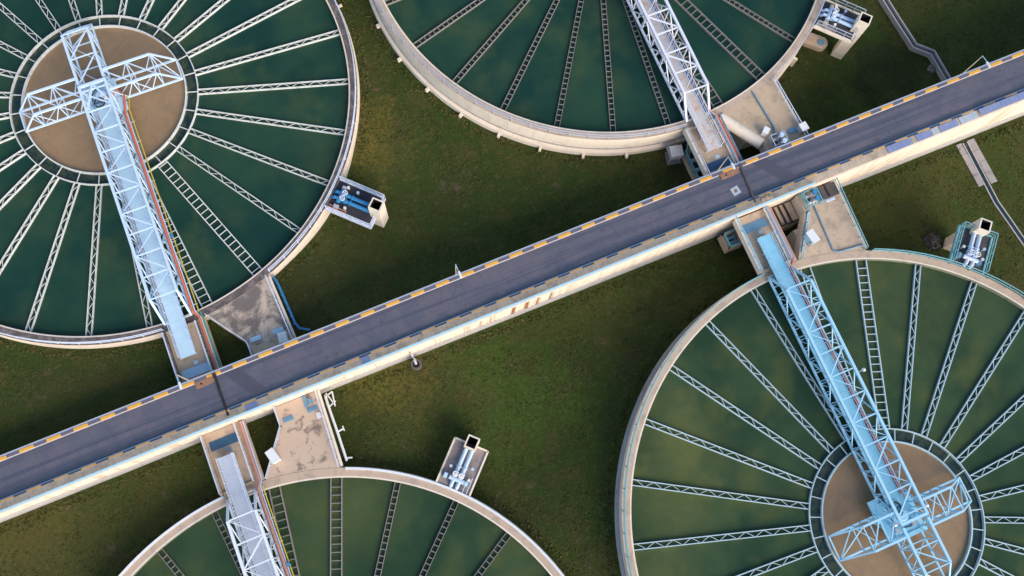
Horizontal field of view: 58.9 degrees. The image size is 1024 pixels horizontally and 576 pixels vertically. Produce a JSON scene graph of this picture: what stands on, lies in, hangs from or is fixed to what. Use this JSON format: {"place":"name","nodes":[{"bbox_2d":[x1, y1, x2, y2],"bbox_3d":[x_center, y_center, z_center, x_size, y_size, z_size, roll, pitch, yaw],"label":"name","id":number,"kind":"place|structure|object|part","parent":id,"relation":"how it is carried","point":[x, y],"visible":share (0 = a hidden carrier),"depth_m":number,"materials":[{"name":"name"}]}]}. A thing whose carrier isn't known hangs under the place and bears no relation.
{"place":"outdoors","nodes":[
{"label":"outdoors","id":0,"kind":"place"},
{"bbox_2d":[0,0,1023,575],"bbox_3d":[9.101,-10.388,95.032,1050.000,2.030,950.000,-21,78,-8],"label":"ground","id":1,"kind":"structure","parent":0,"point":[442,408],"depth_m":91.92,"materials":[{"name":"green plant"}]},
{"bbox_2d":[19,23,220,368],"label":"truss bridge","id":2,"kind":"structure","parent":1,"relation":"on","point":[106,104],"depth_m":89.71,"materials":[{"name":"white metal"}]},
{"bbox_2d":[0,0,359,348],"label":"clarifier tank","id":3,"kind":"object","parent":1,"relation":"on","point":[301,238],"visible":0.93,"depth_m":92.05,"materials":[{"name":"grey concrete"}]},
{"bbox_2d":[24,28,184,172],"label":"muddy water","id":4,"kind":"structure","parent":3,"relation":"in","point":[155,113],"depth_m":93.81,"materials":[{"name":"brown liquid"}]},
{"bbox_2d":[12,17,196,183],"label":"water","id":5,"kind":"structure","parent":3,"relation":"in","point":[36,155],"depth_m":93.74,"materials":[{"name":"green liquid"}]},
{"bbox_2d":[0,0,348,335],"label":"water","id":6,"kind":"structure","parent":3,"relation":"in","point":[263,238],"depth_m":92.21,"materials":[{"name":"green liquid"}]},
{"bbox_2d":[161,317,222,382],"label":"bridge landing","id":7,"kind":"object","parent":1,"relation":"on","point":[198,364],"visible":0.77,"depth_m":87.21,"materials":[{"name":"beige concrete"}]},
{"bbox_2d":[199,420,264,495],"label":"bridge landing","id":8,"kind":"object","parent":1,"relation":"on","point":[222,442],"visible":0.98,"depth_m":85.30,"materials":[{"name":"beige concrete"}]},
{"bbox_2d":[204,275,296,355],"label":"inlet platform","id":9,"kind":"structure","parent":1,"relation":"on","point":[255,319],"depth_m":88.48,"materials":[{"name":"beige concrete"}]},
{"bbox_2d":[277,331,288,343],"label":"control cabinet","id":10,"kind":"object","parent":9,"relation":"on","point":[282,337],"visible":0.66,"depth_m":87.36,"materials":[{"name":"grey metal"}]},
{"bbox_2d":[272,276,309,330],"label":"water pipe","id":11,"kind":"object","parent":9,"relation":"attached to","point":[288,307],"visible":1,"depth_m":89.22,"materials":[{"name":"blue metal"}]},
{"bbox_2d":[216,420,293,575],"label":"truss bridge","id":12,"kind":"structure","parent":1,"relation":"on","point":[254,536],"depth_m":82.98,"materials":[{"name":"white metal"}]},
{"bbox_2d":[265,389,342,479],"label":"inlet platform","id":13,"kind":"structure","parent":1,"relation":"on","point":[305,440],"depth_m":85.98,"materials":[{"name":"concrete"}]},
{"bbox_2d":[265,448,281,463],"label":"control cabinet","id":14,"kind":"object","parent":13,"relation":"on","point":[272,455],"visible":1,"depth_m":84.38,"materials":[{"name":"white metal"}]},
{"bbox_2d":[324,391,352,460],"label":"water pipe","id":15,"kind":"object","parent":13,"relation":"attached to","point":[335,426],"visible":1,"depth_m":86.78,"materials":[{"name":"white metal"}]},
{"bbox_2d":[119,467,564,575],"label":"clarifier tank","id":16,"kind":"object","parent":1,"relation":"on","point":[173,532],"visible":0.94,"depth_m":84.86,"materials":[{"name":"beige concrete"}]},
{"bbox_2d":[134,478,550,575],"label":"water","id":17,"kind":"structure","parent":16,"relation":"in","point":[471,539],"depth_m":84.72,"materials":[{"name":"green liquid"}]},
{"bbox_2d":[324,176,387,228],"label":"valve platform","id":18,"kind":"structure","parent":1,"relation":"on","point":[356,203],"depth_m":91.48,"materials":[{"name":"blue paint"}]},
{"bbox_2d":[435,434,488,495],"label":"valve platform","id":19,"kind":"structure","parent":1,"relation":"on","point":[462,466],"depth_m":85.97,"materials":[{"name":"grey concrete"}]},
{"bbox_2d":[0,100,1023,522],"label":"road viaduct","id":20,"kind":"object","parent":1,"relation":"on","point":[918,150],"visible":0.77,"depth_m":89.93,"materials":[{"name":"beige concrete"}]},
{"bbox_2d":[0,182,815,512],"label":"pavement railing","id":21,"kind":"object","parent":20,"relation":"on","point":[400,350],"visible":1,"depth_m":85.26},
{"bbox_2d":[410,353,421,369],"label":"drain outlet","id":22,"kind":"object","parent":20,"relation":"attached to","point":[415,364],"visible":1,"depth_m":88.93,"materials":[{"name":"white metal"}]},
{"bbox_2d":[0,51,1023,459],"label":"kerb","id":23,"kind":"structure","parent":20,"relation":"on","point":[498,261],"depth_m":87.95,"materials":[{"name":"paint"}]},
{"bbox_2d":[369,0,824,158],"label":"clarifier tank","id":24,"kind":"object","parent":1,"relation":"on","point":[435,81],"visible":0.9,"depth_m":94.17,"materials":[{"name":"grey concrete"}]},
{"bbox_2d":[385,0,813,131],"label":"water","id":25,"kind":"structure","parent":24,"relation":"in","point":[452,49],"depth_m":94.54,"materials":[{"name":"green liquid"}]},
{"bbox_2d":[664,144,683,164],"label":"meter box","id":26,"kind":"object","parent":1,"relation":"on","point":[674,154],"visible":1,"depth_m":94.19,"materials":[{"name":"grey metal"}]},
{"bbox_2d":[681,148,702,180],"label":"pump pit","id":27,"kind":"object","parent":1,"relation":"on","point":[692,167],"visible":0.24,"depth_m":94.97,"materials":[{"name":"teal concrete"}]},
{"bbox_2d":[683,116,741,176],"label":"bridge landing","id":28,"kind":"object","parent":1,"relation":"on","point":[711,161],"visible":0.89,"depth_m":91.90,"materials":[{"name":"beige concrete"}]},
{"bbox_2d":[626,0,742,161],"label":"truss bridge","id":29,"kind":"structure","parent":28,"relation":"on","point":[656,23],"depth_m":92.23,"materials":[{"name":"white metal"}]},
{"bbox_2d":[717,237,739,253],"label":"pit base","id":30,"kind":"object","parent":1,"relation":"on","point":[723,249],"visible":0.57,"depth_m":93.83,"materials":[{"name":"beige concrete"}]},
{"bbox_2d":[718,229,741,252],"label":"pump pit","id":31,"kind":"object","parent":30,"relation":"on","point":[730,240],"visible":0.86,"depth_m":93.04,"materials":[{"name":"beige concrete"}]},
{"bbox_2d":[720,76,808,152],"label":"inlet platform","id":32,"kind":"structure","parent":1,"relation":"on","point":[747,121],"depth_m":93.21,"materials":[{"name":"concrete"}]},
{"bbox_2d":[761,126,770,136],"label":"control cabinet","id":33,"kind":"object","parent":32,"relation":"on","point":[765,131],"visible":1,"depth_m":91.91,"materials":[{"name":"metal"}]},
{"bbox_2d":[767,130,789,147],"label":"valve rig","id":34,"kind":"object","parent":32,"relation":"on","point":[776,143],"visible":0.95,"depth_m":91.81},
{"bbox_2d":[796,121,808,133],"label":"control cabinet","id":35,"kind":"object","parent":32,"relation":"on","point":[802,127],"visible":1,"depth_m":92.12,"materials":[{"name":"white metal"}]},
{"bbox_2d":[732,206,796,274],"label":"bridge landing","id":36,"kind":"object","parent":1,"relation":"on","point":[750,228],"visible":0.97,"depth_m":90.02,"materials":[{"name":"beige concrete"}]},
{"bbox_2d":[756,207,971,575],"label":"truss bridge","id":37,"kind":"structure","parent":36,"relation":"on","point":[894,507],"depth_m":84.27,"materials":[{"name":"metal"}]},
{"bbox_2d":[772,202,798,231],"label":"sluice base","id":38,"kind":"object","parent":1,"relation":"on","point":[786,216],"visible":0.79,"depth_m":92.50,"materials":[{"name":"beige concrete"}]},
{"bbox_2d":[802,32,827,51],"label":"valve chamber","id":39,"kind":"object","parent":1,"relation":"on","point":[815,42],"visible":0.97,"depth_m":100.80,"materials":[{"name":"beige concrete"}]},
{"bbox_2d":[614,248,1023,575],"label":"clarifier tank","id":40,"kind":"object","parent":1,"relation":"on","point":[630,446],"visible":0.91,"depth_m":86.85,"materials":[{"name":"grey concrete"}]},
{"bbox_2d":[631,261,1023,575],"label":"water","id":41,"kind":"structure","parent":40,"relation":"in","point":[707,358],"depth_m":86.81,"materials":[{"name":"green liquid"}]},
{"bbox_2d":[810,429,981,575],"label":"water","id":42,"kind":"structure","parent":40,"relation":"in","point":[837,455],"depth_m":85.29,"materials":[{"name":"green liquid"}]},
{"bbox_2d":[823,442,969,575],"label":"muddy water","id":43,"kind":"structure","parent":40,"relation":"in","point":[848,495],"depth_m":84.74,"materials":[{"name":"brown liquid"}]},
{"bbox_2d":[786,178,868,260],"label":"inlet platform","id":44,"kind":"structure","parent":1,"relation":"on","point":[829,220],"depth_m":90.82,"materials":[{"name":"beige concrete"}]},
{"bbox_2d":[802,229,819,245],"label":"control cabinet","id":45,"kind":"object","parent":44,"relation":"on","point":[812,237],"visible":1,"depth_m":89.14,"materials":[{"name":"white metal"}]},
{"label":"door","id":46,"kind":"part","parent":45,"relation":"part of","materials":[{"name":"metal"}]},
{"bbox_2d":[799,187,823,209],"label":"valve rig","id":47,"kind":"object","parent":44,"relation":"on","point":[808,199],"visible":1,"depth_m":90.45,"materials":[{"name":"blue paint"}]},
{"bbox_2d":[813,0,872,59],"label":"valve platform","id":48,"kind":"structure","parent":1,"relation":"on","point":[847,27],"depth_m":95.98,"materials":[{"name":"grey concrete"}]},
{"bbox_2d":[878,0,950,81],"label":"drain channel","id":49,"kind":"object","parent":1,"relation":"on","point":[905,38],"visible":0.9,"depth_m":101.57,"materials":[{"name":"grey concrete"}]},
{"bbox_2d":[884,0,946,78],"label":"water","id":50,"kind":"structure","parent":49,"relation":"in","point":[911,41],"depth_m":101.73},
{"bbox_2d":[927,64,935,72],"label":"rubble heap","id":51,"kind":"object","parent":1,"relation":"on","point":[932,68],"visible":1,"depth_m":101.25,"materials":[{"name":"grey stone"}]},
{"bbox_2d":[923,232,942,251],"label":"rubble heap","id":52,"kind":"object","parent":1,"relation":"on","point":[931,243],"visible":1,"depth_m":96.30,"materials":[{"name":"grey stone"}]},
{"bbox_2d":[956,143,983,186],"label":"concrete slab","id":53,"kind":"structure","parent":1,"relation":"on","point":[968,161],"depth_m":98.81,"materials":[{"name":"grey concrete"}]},
{"bbox_2d":[943,218,998,274],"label":"valve platform","id":54,"kind":"structure","parent":1,"relation":"on","point":[970,244],"depth_m":90.62,"materials":[{"name":"metal"}]},
{"bbox_2d":[968,138,996,183],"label":"concrete slab","id":55,"kind":"structure","parent":1,"relation":"on","point":[989,174],"depth_m":98.97,"materials":[{"name":"grey concrete"}]},
{"bbox_2d":[962,141,1023,246],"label":"drain channel","id":56,"kind":"object","parent":1,"relation":"on","point":[1005,219],"visible":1,"depth_m":98.04,"materials":[{"name":"grey concrete"}]},
{"bbox_2d":[964,142,1023,243],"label":"water","id":57,"kind":"structure","parent":56,"relation":"in","point":[993,195],"depth_m":98.15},
{"bbox_2d":[0,55,1023,499],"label":"road","id":58,"kind":"structure","parent":0,"point":[188,405],"depth_m":87.63,"materials":[{"name":"grey asphalt"}]},
{"bbox_2d":[194,376,214,388],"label":"ramp plate","id":59,"kind":"object","parent":58,"relation":"on","point":[204,382],"visible":1,"depth_m":84.87,"materials":[{"name":"brown metal"}]},
{"bbox_2d":[212,373,228,415],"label":"cable cover","id":60,"kind":"object","parent":58,"relation":"on","point":[214,375],"visible":1,"depth_m":84.60,"materials":[{"name":"black rubber"}]},
{"bbox_2d":[224,368,267,394],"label":"road patch","id":61,"kind":"object","parent":58,"relation":"on","point":[245,381],"visible":1,"depth_m":85.03,"materials":[{"name":"grey asphalt"}]},
{"bbox_2d":[0,90,1023,502],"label":"kerb","id":62,"kind":"structure","parent":58,"relation":"on","point":[500,300],"depth_m":87.02,"materials":[{"name":"paint"}]},
{"bbox_2d":[0,88,1023,500],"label":"road edge line","id":63,"kind":"object","parent":58,"relation":"on","point":[498,300],"visible":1,"depth_m":87.20,"materials":[{"name":"paint"}]},
{"bbox_2d":[0,54,1023,461],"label":"road edge line","id":64,"kind":"object","parent":58,"relation":"on","point":[504,260],"visible":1,"depth_m":88.02,"materials":[{"name":"paint"}]},
{"bbox_2d":[0,49,1023,456],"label":"verge strip","id":65,"kind":"object","parent":58,"relation":"on","point":[500,257],"visible":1,"depth_m":88.03,"materials":[{"name":"beige concrete"}]},
{"bbox_2d":[176,374,190,388],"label":"street lamp","id":66,"kind":"object","parent":65,"relation":"on","point":[179,383],"visible":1,"depth_m":81.29,"materials":[{"name":"white metal"}]},
{"bbox_2d":[454,264,461,277],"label":"street lamp","id":67,"kind":"object","parent":65,"relation":"on","point":[459,274],"visible":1,"depth_m":83.97,"materials":[{"name":"white metal"}]},
{"bbox_2d":[716,156,735,170],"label":"street lamp","id":68,"kind":"object","parent":65,"relation":"on","point":[732,165],"visible":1,"depth_m":86.99,"materials":[{"name":"white metal"}]},
{"bbox_2d":[960,55,990,73],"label":"street lamp","id":69,"kind":"object","parent":65,"relation":"on","point":[988,64],"visible":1,"depth_m":90.21,"materials":[{"name":"white metal"}]},
{"bbox_2d":[719,168,739,179],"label":"ramp plate","id":70,"kind":"object","parent":58,"relation":"on","point":[727,174],"visible":1,"depth_m":90.47,"materials":[{"name":"brown metal"}]},
{"bbox_2d":[730,185,740,195],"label":"square plate","id":71,"kind":"object","parent":58,"relation":"on","point":[735,190],"visible":1,"depth_m":90.14,"materials":[{"name":"white metal"}]},
{"bbox_2d":[739,164,755,202],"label":"cable cover","id":72,"kind":"object","parent":58,"relation":"on","point":[745,178],"visible":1,"depth_m":90.24,"materials":[{"name":"black metal"}]},
{"bbox_2d":[752,158,797,181],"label":"road patch","id":73,"kind":"object","parent":58,"relation":"on","point":[775,170],"visible":1,"depth_m":90.74,"materials":[{"name":"grey asphalt"}]},
{"bbox_2d":[0,91,1023,509],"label":"pavement","id":74,"kind":"structure","parent":0,"point":[854,163],"depth_m":86.57,"materials":[{"name":"grey concrete"}]},
{"bbox_2d":[245,401,257,410],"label":"metal sheet","id":75,"kind":"object","parent":74,"relation":"on","point":[254,404],"visible":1,"depth_m":84.38,"materials":[{"name":"blue metal"}]},
{"bbox_2d":[361,355,370,363],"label":"metal sheet","id":76,"kind":"object","parent":74,"relation":"on","point":[365,359],"visible":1,"depth_m":85.53,"materials":[{"name":"blue metal"}]},
{"bbox_2d":[761,195,772,201],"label":"brown pad","id":77,"kind":"object","parent":74,"relation":"on","point":[767,197],"visible":1,"depth_m":89.74,"materials":[{"name":"beige concrete"}]},
{"bbox_2d":[886,138,913,152],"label":"metal sheet","id":78,"kind":"object","parent":74,"relation":"on","point":[898,145],"visible":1,"depth_m":91.38,"materials":[{"name":"blue metal"}]},
{"bbox_2d":[915,130,932,141],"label":"metal sheet","id":79,"kind":"object","parent":74,"relation":"on","point":[923,135],"visible":1,"depth_m":91.68,"materials":[{"name":"blue metal"}]},
{"bbox_2d":[930,127,939,134],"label":"metal sheet","id":80,"kind":"object","parent":74,"relation":"on","point":[934,130],"visible":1,"depth_m":91.81,"materials":[{"name":"grey metal"}]},
{"bbox_2d":[939,119,958,131],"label":"metal sheet","id":81,"kind":"object","parent":74,"relation":"on","point":[948,125],"visible":1,"depth_m":91.98,"materials":[{"name":"blue metal"}]},
{"bbox_2d":[958,111,978,123],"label":"metal sheet","id":82,"kind":"object","parent":74,"relation":"on","point":[968,117],"visible":1,"depth_m":92.21,"materials":[{"name":"grey metal"}]},
{"bbox_2d":[978,92,1023,114],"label":"metal sheet","id":83,"kind":"object","parent":74,"relation":"on","point":[1001,103],"visible":1,"depth_m":92.47,"materials":[{"name":"blue metal"}]}
]}

